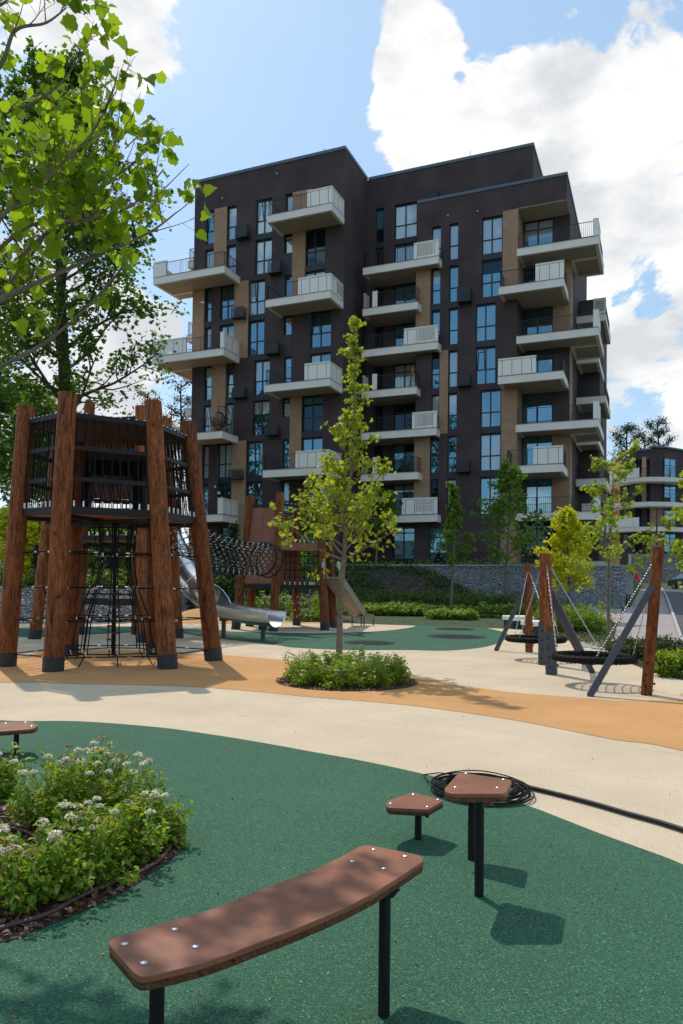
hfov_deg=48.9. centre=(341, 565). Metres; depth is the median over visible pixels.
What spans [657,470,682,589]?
young tree
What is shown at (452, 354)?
window
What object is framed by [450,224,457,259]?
window
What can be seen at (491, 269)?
window
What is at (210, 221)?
window
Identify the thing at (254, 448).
window
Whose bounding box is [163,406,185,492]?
pine tree
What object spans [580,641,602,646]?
path
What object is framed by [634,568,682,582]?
gabion wall
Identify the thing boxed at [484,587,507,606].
green shrub
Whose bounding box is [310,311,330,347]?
window
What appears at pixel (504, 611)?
flowering shrub
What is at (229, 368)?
window
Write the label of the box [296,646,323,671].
flowering shrub
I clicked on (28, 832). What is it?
drip hose
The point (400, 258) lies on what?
window
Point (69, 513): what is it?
climbing tower
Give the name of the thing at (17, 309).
maple tree
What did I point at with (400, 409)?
window
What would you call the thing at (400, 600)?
green shrub
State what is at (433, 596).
green shrub
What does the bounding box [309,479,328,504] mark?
window
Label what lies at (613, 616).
cross path
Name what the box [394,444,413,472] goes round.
window
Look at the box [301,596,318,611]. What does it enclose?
flowering shrub
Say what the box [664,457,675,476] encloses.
window
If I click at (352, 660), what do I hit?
flowering shrub
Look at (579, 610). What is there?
green shrub
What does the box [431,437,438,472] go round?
window
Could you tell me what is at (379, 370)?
window
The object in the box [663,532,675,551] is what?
window
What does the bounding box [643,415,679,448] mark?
pine tree
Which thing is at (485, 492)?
window
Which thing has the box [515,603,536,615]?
flowering shrub
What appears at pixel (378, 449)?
window
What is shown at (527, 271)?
window
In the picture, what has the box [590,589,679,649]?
pavement
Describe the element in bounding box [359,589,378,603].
green shrub
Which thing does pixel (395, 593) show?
green shrub
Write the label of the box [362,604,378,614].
flowering shrub
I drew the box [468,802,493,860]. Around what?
stepping platform
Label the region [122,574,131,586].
green shrub
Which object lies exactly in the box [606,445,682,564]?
apartment building
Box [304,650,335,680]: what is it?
flowering shrub
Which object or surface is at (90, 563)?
bushy shrub
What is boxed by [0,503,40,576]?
bushy shrub
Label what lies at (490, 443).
window
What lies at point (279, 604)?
flowering shrub
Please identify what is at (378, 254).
window
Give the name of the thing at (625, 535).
window
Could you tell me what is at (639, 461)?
window
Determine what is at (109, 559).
young pine
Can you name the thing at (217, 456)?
street lamp
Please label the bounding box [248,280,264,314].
window
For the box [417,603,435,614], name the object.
flowering shrub
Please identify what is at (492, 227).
window
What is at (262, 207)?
window
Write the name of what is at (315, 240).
window
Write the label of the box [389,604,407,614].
flowering shrub
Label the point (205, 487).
window
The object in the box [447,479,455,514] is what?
window
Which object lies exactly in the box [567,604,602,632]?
green shrub
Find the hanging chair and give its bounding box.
[211,405,231,429]
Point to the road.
(675, 597)
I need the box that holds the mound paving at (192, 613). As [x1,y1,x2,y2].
[182,608,231,623]
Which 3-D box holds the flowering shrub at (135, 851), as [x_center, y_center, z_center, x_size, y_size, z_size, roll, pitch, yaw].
[-1.270,1.508,4.255,0.554,0.388,0.507,2,-2,-35]
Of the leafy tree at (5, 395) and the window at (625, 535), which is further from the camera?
the window at (625, 535)
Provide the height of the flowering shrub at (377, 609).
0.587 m
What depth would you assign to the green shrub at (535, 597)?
38.51 m
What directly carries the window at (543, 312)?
in the apartment building at (459, 285)
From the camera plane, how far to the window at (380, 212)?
58.33 m
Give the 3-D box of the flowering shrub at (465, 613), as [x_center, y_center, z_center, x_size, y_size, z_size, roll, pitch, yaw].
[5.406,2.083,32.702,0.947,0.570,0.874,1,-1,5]
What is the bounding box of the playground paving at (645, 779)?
[0,622,682,863]
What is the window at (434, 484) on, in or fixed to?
in the apartment building at (459, 285)
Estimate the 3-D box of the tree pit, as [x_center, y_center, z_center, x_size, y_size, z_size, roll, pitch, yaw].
[0.088,1.884,12.299,2.320,0.001,2.320,0,-1,23]
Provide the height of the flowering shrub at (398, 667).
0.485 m
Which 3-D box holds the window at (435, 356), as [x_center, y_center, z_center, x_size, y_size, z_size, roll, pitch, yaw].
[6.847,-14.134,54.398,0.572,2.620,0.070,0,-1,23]
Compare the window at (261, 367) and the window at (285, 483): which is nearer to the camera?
the window at (285, 483)
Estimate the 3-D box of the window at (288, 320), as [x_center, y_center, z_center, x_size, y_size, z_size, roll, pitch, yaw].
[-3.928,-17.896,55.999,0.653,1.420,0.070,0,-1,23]
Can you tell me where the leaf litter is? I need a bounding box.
[11,688,676,1017]
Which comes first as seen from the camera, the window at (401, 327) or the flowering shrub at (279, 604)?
the flowering shrub at (279, 604)
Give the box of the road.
[664,589,682,635]
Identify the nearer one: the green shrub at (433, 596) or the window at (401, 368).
the green shrub at (433, 596)
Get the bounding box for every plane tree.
[0,0,216,369]
[267,315,402,653]
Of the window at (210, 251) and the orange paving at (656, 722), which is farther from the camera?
the window at (210, 251)
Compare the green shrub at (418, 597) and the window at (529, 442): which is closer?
the green shrub at (418, 597)
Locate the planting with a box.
[260,603,538,617]
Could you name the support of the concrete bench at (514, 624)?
on the playground paving at (645, 779)
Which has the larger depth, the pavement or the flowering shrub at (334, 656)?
the pavement
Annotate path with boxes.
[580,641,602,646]
[585,609,621,622]
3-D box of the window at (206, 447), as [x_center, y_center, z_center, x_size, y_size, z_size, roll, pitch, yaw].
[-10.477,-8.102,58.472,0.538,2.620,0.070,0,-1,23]
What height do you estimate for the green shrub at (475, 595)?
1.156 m
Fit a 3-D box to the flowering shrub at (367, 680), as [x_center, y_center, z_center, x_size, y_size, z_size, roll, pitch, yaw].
[0.498,1.611,11.620,0.717,0.576,0.719,0,-1,23]
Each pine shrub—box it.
[654,648,682,677]
[668,646,682,671]
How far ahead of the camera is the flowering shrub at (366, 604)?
35.61 m
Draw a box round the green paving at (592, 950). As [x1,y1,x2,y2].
[0,720,682,1023]
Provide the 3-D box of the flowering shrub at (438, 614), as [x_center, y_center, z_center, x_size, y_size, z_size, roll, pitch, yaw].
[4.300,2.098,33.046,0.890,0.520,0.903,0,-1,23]
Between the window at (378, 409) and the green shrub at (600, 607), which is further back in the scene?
the window at (378, 409)
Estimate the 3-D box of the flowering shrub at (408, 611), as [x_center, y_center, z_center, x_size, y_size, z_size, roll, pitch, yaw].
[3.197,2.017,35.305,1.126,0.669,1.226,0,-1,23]
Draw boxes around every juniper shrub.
[601,637,643,651]
[605,632,680,660]
[636,632,682,646]
[662,638,682,652]
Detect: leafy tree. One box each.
[0,254,107,474]
[0,373,81,506]
[0,429,48,506]
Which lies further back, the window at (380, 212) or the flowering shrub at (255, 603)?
the window at (380, 212)
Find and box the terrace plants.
[212,556,537,564]
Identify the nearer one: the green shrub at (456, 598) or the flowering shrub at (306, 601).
the flowering shrub at (306, 601)
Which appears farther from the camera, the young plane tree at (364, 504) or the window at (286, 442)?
the window at (286, 442)
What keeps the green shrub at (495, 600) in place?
on the ground at (484, 622)
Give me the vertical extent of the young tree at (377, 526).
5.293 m
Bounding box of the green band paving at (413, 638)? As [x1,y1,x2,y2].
[18,625,507,650]
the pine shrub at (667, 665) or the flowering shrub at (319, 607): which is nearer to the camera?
the pine shrub at (667, 665)
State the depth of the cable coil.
5.78 m
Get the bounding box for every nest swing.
[494,553,584,664]
[541,546,663,696]
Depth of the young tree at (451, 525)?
36.97 m
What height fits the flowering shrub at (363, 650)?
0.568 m
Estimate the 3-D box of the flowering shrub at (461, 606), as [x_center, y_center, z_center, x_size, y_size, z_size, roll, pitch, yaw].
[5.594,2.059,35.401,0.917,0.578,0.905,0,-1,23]
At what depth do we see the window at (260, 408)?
56.67 m
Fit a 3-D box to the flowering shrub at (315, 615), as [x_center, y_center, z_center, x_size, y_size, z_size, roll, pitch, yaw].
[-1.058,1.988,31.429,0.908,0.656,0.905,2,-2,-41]
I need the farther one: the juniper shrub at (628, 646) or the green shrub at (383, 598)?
the green shrub at (383, 598)
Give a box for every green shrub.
[0,558,4,584]
[22,565,35,585]
[86,569,123,586]
[89,565,131,586]
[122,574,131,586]
[214,576,230,591]
[255,583,270,593]
[355,587,369,600]
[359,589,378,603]
[376,587,398,602]
[381,589,405,600]
[388,589,413,603]
[398,588,423,603]
[409,586,430,603]
[413,590,436,605]
[424,589,444,603]
[437,593,458,604]
[444,592,465,604]
[453,589,475,606]
[461,589,482,604]
[463,589,491,606]
[478,588,501,605]
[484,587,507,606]
[488,592,514,606]
[499,589,519,603]
[508,591,535,605]
[515,591,538,606]
[554,604,592,632]
[554,605,583,631]
[565,603,587,628]
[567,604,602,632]
[571,604,611,632]
[580,597,623,628]
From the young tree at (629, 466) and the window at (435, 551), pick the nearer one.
the young tree at (629, 466)
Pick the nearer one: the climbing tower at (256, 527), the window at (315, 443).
the climbing tower at (256, 527)
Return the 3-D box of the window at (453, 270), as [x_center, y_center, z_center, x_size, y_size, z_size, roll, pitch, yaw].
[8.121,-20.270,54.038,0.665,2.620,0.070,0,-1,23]
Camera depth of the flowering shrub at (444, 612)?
32.95 m
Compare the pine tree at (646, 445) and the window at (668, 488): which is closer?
the window at (668, 488)
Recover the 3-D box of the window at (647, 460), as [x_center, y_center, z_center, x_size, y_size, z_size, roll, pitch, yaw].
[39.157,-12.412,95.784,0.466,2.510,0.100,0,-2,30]
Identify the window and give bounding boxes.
[203,406,210,431]
[203,484,207,514]
[204,445,208,477]
[205,367,211,399]
[206,211,213,243]
[206,250,213,267]
[206,289,211,321]
[206,328,210,349]
[218,483,230,514]
[219,443,231,477]
[221,285,234,318]
[221,324,233,336]
[221,526,229,561]
[225,404,232,433]
[226,364,233,397]
[228,206,236,239]
[228,245,235,272]
[247,441,262,475]
[247,482,261,507]
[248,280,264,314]
[249,320,263,354]
[253,400,268,434]
[255,360,269,394]
[256,199,271,233]
[256,239,271,273]
[283,398,289,416]
[283,439,288,468]
[283,481,288,515]
[285,235,291,253]
[285,275,291,295]
[285,316,291,334]
[285,357,290,382]
[287,194,292,210]
[301,526,325,562]
[302,437,321,467]
[303,395,322,431]
[306,229,324,265]
[306,270,324,276]
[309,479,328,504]
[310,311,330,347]
[311,352,330,362]
[375,406,382,431]
[375,445,382,473]
[376,208,383,242]
[376,248,383,264]
[376,288,382,305]
[376,327,382,347]
[376,366,382,389]
[393,525,413,558]
[394,363,414,387]
[394,403,414,429]
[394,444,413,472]
[394,484,413,514]
[395,202,416,238]
[395,243,413,261]
[395,283,415,303]
[395,323,415,345]
[429,527,446,564]
[430,479,438,496]
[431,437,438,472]
[432,227,440,257]
[432,269,439,303]
[432,310,439,342]
[432,353,438,387]
[432,395,438,428]
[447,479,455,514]
[448,393,456,429]
[448,436,456,471]
[449,266,457,301]
[449,308,457,343]
[449,351,456,386]
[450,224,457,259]
[476,303,495,340]
[476,346,495,383]
[480,477,499,513]
[481,389,500,426]
[481,433,500,470]
[482,216,501,254]
[482,259,501,297]
[522,522,551,558]
[523,392,552,423]
[523,435,551,464]
[523,479,551,512]
[524,218,552,246]
[524,266,534,282]
[524,306,552,334]
[524,349,552,372]
[623,485,628,501]
[623,533,627,549]
[635,459,641,476]
[635,484,641,501]
[635,508,641,526]
[635,532,641,551]
[646,459,649,476]
[646,483,649,501]
[646,508,649,526]
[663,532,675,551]
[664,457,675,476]
[664,484,675,501]
[664,509,675,526]
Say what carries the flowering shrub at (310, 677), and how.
on the tree pit
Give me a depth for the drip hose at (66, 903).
3.67 m
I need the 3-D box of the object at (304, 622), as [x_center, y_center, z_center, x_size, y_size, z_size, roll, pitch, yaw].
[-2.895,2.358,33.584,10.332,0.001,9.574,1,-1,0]
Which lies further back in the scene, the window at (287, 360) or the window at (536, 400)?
the window at (287, 360)
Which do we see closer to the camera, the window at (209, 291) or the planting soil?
the planting soil
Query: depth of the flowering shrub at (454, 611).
32.87 m
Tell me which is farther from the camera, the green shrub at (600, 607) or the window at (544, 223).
the window at (544, 223)
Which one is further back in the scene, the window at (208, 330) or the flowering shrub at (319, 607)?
the window at (208, 330)
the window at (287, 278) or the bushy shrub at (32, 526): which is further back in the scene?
the window at (287, 278)
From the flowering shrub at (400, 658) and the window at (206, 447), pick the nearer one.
the flowering shrub at (400, 658)
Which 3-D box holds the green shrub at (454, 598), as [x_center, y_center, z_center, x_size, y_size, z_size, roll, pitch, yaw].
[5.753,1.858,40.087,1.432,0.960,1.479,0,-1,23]
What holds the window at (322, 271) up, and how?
in the apartment building at (459, 285)
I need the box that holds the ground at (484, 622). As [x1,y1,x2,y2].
[0,545,682,640]
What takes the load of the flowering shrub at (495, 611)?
on the ground at (484, 622)
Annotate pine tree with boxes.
[127,387,163,415]
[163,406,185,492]
[164,374,191,533]
[607,422,649,463]
[637,432,651,448]
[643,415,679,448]
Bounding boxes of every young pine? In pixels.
[29,544,38,572]
[102,547,121,578]
[186,597,195,609]
[208,533,218,583]
[218,520,247,603]
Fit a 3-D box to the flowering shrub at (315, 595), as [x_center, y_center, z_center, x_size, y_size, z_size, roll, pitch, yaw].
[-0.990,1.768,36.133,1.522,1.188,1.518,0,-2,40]
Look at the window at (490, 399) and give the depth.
52.76 m
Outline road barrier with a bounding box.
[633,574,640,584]
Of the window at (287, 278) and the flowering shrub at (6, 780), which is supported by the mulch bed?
the flowering shrub at (6, 780)
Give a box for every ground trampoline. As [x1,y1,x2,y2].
[344,640,394,644]
[426,634,485,638]
[436,628,474,629]
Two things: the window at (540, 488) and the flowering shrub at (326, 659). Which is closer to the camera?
the flowering shrub at (326, 659)
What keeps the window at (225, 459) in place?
in the apartment building at (459, 285)
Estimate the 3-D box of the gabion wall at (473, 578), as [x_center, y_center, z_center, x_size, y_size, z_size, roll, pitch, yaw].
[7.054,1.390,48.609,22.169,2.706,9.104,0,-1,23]
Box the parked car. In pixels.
[667,574,682,588]
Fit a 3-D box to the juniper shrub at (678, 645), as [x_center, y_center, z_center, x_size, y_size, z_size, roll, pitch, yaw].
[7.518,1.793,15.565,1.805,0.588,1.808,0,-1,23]
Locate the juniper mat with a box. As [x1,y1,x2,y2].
[555,629,682,677]
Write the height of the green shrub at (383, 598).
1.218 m
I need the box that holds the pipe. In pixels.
[511,782,682,831]
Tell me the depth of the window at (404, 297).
57.35 m
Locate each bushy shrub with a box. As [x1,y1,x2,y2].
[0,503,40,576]
[1,521,41,577]
[87,506,123,579]
[94,528,131,576]
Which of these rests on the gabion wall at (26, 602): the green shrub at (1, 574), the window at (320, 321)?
the green shrub at (1, 574)
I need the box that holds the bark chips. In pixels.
[0,676,417,937]
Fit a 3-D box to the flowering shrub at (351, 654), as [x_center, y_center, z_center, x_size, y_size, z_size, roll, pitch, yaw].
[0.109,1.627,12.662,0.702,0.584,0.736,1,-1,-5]
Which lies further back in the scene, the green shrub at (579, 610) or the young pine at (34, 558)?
the young pine at (34, 558)
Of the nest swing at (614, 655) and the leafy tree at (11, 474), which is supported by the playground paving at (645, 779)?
the nest swing at (614, 655)
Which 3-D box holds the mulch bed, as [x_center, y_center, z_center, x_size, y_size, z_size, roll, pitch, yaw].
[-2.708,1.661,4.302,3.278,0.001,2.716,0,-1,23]
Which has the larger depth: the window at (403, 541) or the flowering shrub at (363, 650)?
the window at (403, 541)
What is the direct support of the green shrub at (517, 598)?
on the ground at (484, 622)
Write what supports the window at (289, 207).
in the apartment building at (459, 285)
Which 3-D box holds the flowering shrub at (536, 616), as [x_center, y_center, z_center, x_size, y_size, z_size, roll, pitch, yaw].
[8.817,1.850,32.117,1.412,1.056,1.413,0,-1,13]
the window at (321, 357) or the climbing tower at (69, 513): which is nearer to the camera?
the climbing tower at (69, 513)
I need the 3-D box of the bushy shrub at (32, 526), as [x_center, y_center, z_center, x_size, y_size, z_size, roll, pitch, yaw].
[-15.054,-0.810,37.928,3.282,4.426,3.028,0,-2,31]
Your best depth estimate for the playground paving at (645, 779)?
8.66 m
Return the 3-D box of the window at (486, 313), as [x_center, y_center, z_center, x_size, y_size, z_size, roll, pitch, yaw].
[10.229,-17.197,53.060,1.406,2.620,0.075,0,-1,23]
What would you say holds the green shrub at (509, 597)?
on the ground at (484, 622)
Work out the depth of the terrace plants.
46.95 m
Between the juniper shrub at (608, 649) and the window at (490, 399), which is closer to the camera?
the juniper shrub at (608, 649)
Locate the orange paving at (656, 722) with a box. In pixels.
[0,649,682,750]
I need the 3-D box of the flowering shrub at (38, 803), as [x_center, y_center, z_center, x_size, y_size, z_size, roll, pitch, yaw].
[-1.863,1.439,4.889,0.590,0.533,0.576,2,-2,-37]
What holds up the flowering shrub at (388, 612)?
on the ground at (484, 622)
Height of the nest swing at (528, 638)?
2.305 m
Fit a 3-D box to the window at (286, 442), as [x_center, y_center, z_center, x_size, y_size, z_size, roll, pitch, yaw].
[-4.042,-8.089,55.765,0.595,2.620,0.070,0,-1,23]
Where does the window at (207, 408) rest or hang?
in the apartment building at (459, 285)
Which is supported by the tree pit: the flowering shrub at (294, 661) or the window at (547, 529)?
the flowering shrub at (294, 661)
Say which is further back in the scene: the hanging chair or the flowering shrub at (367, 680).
the hanging chair
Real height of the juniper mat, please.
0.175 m
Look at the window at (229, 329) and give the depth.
58.02 m
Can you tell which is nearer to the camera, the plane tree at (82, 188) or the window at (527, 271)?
the plane tree at (82, 188)
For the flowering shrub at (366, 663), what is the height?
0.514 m
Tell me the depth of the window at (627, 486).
97.72 m
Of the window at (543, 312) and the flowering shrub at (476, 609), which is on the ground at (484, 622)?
the flowering shrub at (476, 609)
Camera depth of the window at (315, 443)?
55.01 m
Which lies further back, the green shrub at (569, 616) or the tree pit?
the green shrub at (569, 616)
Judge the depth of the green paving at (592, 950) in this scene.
3.65 m
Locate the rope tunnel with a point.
(239, 548)
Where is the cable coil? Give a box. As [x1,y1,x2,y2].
[423,770,534,806]
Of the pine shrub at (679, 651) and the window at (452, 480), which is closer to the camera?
the pine shrub at (679, 651)
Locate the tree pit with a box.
[276,677,417,690]
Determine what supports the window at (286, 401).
in the apartment building at (459, 285)
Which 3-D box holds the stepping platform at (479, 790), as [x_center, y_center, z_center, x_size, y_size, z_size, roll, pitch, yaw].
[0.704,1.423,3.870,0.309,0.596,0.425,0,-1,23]
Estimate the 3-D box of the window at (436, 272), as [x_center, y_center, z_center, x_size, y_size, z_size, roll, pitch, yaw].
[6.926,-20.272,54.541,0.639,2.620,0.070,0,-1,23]
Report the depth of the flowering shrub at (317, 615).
31.24 m
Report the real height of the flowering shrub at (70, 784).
0.604 m
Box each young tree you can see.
[292,502,325,610]
[356,487,403,563]
[438,481,476,606]
[469,456,554,600]
[530,505,597,605]
[562,439,661,642]
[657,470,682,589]
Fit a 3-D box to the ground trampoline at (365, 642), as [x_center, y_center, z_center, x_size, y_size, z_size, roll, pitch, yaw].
[0.757,2.081,20.362,1.389,0.017,1.389,0,-1,23]
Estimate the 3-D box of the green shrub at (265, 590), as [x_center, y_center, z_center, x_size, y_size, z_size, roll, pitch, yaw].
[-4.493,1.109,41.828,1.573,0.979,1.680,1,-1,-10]
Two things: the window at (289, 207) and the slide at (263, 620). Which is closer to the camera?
the slide at (263, 620)
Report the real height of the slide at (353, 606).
2.357 m
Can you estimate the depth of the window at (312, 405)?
55.02 m
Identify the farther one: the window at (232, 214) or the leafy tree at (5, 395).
the window at (232, 214)
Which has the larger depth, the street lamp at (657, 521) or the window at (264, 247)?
the street lamp at (657, 521)
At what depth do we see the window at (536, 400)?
53.49 m
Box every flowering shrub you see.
[0,742,28,802]
[0,817,104,916]
[0,819,28,875]
[4,744,110,831]
[14,799,139,891]
[20,736,147,829]
[67,746,172,835]
[75,791,168,870]
[113,788,194,850]
[243,596,263,607]
[255,591,285,609]
[256,595,286,610]
[279,589,306,614]
[282,649,317,680]
[285,609,305,620]
[286,655,331,685]
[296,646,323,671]
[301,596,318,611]
[301,609,310,621]
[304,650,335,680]
[307,591,336,613]
[309,606,319,620]
[311,595,337,612]
[313,608,319,620]
[318,658,359,689]
[322,648,345,666]
[329,651,363,680]
[333,645,367,664]
[352,652,387,676]
[353,650,395,688]
[354,644,385,668]
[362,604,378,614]
[365,602,376,614]
[370,604,384,614]
[372,603,392,614]
[376,652,409,678]
[378,601,398,615]
[378,655,413,684]
[384,601,405,614]
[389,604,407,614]
[395,603,417,615]
[402,603,424,615]
[410,604,431,615]
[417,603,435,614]
[423,608,440,618]
[431,608,446,619]
[439,610,456,619]
[440,607,448,619]
[449,608,471,619]
[452,604,466,609]
[456,608,474,619]
[463,608,479,619]
[471,602,488,612]
[477,605,498,615]
[484,604,506,616]
[497,605,509,614]
[498,603,513,613]
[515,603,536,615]
[522,603,538,613]
[533,600,538,619]
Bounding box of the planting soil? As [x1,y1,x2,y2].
[556,632,682,679]
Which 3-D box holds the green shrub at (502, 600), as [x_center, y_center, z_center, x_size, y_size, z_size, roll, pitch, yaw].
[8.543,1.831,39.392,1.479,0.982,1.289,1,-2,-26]
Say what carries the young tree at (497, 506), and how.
on the ground at (484, 622)
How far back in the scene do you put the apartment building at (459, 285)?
54.64 m
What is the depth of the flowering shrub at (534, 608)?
34.11 m
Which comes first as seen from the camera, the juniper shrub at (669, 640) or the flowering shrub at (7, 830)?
the flowering shrub at (7, 830)
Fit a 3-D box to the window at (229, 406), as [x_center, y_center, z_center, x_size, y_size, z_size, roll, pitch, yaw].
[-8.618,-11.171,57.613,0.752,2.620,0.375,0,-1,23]
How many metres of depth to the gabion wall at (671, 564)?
89.00 m
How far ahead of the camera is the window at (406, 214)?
57.48 m
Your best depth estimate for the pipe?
5.34 m
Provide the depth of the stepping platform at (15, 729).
6.82 m
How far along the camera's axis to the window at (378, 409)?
57.93 m
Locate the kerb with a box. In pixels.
[661,588,682,639]
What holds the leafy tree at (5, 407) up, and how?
on the ground at (484, 622)
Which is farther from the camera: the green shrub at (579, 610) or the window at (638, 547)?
the window at (638, 547)
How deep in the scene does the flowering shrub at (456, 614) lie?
32.64 m
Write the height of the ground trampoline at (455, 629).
0.017 m
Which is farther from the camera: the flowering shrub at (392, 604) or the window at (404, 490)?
the window at (404, 490)
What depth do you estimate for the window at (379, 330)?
58.09 m
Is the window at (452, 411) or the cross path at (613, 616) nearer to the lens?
the cross path at (613, 616)
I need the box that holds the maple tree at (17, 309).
[0,35,203,434]
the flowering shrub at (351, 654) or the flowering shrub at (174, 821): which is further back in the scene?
the flowering shrub at (351, 654)
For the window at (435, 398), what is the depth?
54.32 m
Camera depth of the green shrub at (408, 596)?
39.80 m
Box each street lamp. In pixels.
[214,449,220,554]
[656,507,682,546]
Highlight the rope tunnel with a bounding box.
[169,527,283,577]
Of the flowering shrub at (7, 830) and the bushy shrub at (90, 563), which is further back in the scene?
the bushy shrub at (90, 563)
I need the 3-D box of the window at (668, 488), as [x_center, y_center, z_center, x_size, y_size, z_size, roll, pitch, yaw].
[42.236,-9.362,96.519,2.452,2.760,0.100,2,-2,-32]
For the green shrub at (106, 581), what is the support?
on the gabion wall at (26, 602)
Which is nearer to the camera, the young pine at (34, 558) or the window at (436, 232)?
the young pine at (34, 558)
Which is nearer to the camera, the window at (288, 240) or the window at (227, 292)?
the window at (288, 240)
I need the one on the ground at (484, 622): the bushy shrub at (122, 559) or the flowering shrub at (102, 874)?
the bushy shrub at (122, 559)
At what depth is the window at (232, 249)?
58.06 m
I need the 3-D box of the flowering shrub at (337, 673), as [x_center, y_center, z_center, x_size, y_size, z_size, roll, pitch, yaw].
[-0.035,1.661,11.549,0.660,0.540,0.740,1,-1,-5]
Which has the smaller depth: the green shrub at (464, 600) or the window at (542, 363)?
the green shrub at (464, 600)
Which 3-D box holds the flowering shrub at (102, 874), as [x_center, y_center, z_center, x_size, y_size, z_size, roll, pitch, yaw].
[-1.344,1.477,3.937,0.636,0.426,0.570,0,-1,23]
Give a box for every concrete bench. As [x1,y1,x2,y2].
[502,615,533,628]
[521,620,555,634]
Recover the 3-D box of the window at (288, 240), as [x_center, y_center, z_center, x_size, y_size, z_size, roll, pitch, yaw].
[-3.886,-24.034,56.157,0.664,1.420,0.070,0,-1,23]
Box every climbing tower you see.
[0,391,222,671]
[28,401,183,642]
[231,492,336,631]
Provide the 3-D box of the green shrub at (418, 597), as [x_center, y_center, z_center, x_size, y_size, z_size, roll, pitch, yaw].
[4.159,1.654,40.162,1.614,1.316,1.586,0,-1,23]
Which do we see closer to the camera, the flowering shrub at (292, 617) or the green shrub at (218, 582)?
the flowering shrub at (292, 617)
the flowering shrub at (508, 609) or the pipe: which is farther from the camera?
the flowering shrub at (508, 609)
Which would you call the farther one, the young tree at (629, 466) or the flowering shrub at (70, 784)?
the young tree at (629, 466)
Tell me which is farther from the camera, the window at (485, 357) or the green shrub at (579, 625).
the window at (485, 357)
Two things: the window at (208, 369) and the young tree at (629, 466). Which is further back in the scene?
the window at (208, 369)
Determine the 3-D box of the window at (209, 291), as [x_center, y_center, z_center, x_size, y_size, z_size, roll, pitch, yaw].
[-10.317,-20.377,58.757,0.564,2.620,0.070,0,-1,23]
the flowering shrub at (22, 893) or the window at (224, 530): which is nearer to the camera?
the flowering shrub at (22, 893)
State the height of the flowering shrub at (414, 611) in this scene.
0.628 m
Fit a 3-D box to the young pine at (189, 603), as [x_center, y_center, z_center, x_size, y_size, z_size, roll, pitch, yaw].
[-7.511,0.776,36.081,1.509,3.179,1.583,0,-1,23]
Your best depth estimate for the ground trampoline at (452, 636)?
23.16 m
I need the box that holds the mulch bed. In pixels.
[0,803,183,940]
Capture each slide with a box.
[177,531,285,640]
[321,561,373,625]
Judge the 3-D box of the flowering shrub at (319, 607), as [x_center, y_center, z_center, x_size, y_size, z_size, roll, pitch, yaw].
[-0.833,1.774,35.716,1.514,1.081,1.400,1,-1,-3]
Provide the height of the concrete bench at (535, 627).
0.451 m
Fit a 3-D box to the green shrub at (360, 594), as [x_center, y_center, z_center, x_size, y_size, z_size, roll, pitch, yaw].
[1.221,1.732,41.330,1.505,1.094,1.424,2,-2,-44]
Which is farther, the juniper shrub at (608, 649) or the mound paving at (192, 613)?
the mound paving at (192, 613)
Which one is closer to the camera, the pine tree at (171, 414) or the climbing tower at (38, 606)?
the climbing tower at (38, 606)
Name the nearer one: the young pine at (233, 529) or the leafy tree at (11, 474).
the young pine at (233, 529)
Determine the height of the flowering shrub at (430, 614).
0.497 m
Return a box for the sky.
[0,0,682,544]
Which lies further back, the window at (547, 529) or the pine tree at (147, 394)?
the pine tree at (147, 394)
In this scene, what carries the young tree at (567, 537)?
on the ground at (484, 622)
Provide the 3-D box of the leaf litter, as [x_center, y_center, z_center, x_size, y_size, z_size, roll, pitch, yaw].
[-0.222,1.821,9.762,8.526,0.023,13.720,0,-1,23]
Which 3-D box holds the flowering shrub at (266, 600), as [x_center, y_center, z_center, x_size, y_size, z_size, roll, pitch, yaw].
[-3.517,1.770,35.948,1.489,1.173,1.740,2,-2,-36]
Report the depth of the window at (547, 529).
53.23 m
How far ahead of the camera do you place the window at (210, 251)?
58.86 m
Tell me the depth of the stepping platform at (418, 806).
4.68 m
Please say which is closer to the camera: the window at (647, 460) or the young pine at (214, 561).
the young pine at (214, 561)
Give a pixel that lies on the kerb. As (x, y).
(678, 630)
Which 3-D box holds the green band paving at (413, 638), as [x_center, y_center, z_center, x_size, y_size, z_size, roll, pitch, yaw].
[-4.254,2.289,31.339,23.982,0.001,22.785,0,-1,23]
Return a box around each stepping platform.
[0,722,37,753]
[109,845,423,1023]
[386,793,442,839]
[445,772,510,897]
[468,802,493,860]
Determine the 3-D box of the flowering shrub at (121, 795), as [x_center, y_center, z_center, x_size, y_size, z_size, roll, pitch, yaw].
[-1.424,1.450,4.794,0.634,0.559,0.598,2,-2,-45]
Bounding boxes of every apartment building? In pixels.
[152,142,610,564]
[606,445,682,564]
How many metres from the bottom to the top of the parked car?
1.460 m
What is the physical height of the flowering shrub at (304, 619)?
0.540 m
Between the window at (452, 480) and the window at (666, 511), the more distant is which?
the window at (666, 511)
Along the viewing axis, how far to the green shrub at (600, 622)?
25.72 m
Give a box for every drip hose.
[0,841,171,929]
[1,826,38,840]
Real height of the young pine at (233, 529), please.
4.740 m
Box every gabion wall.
[0,586,245,622]
[309,564,633,607]
[628,554,682,567]
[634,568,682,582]

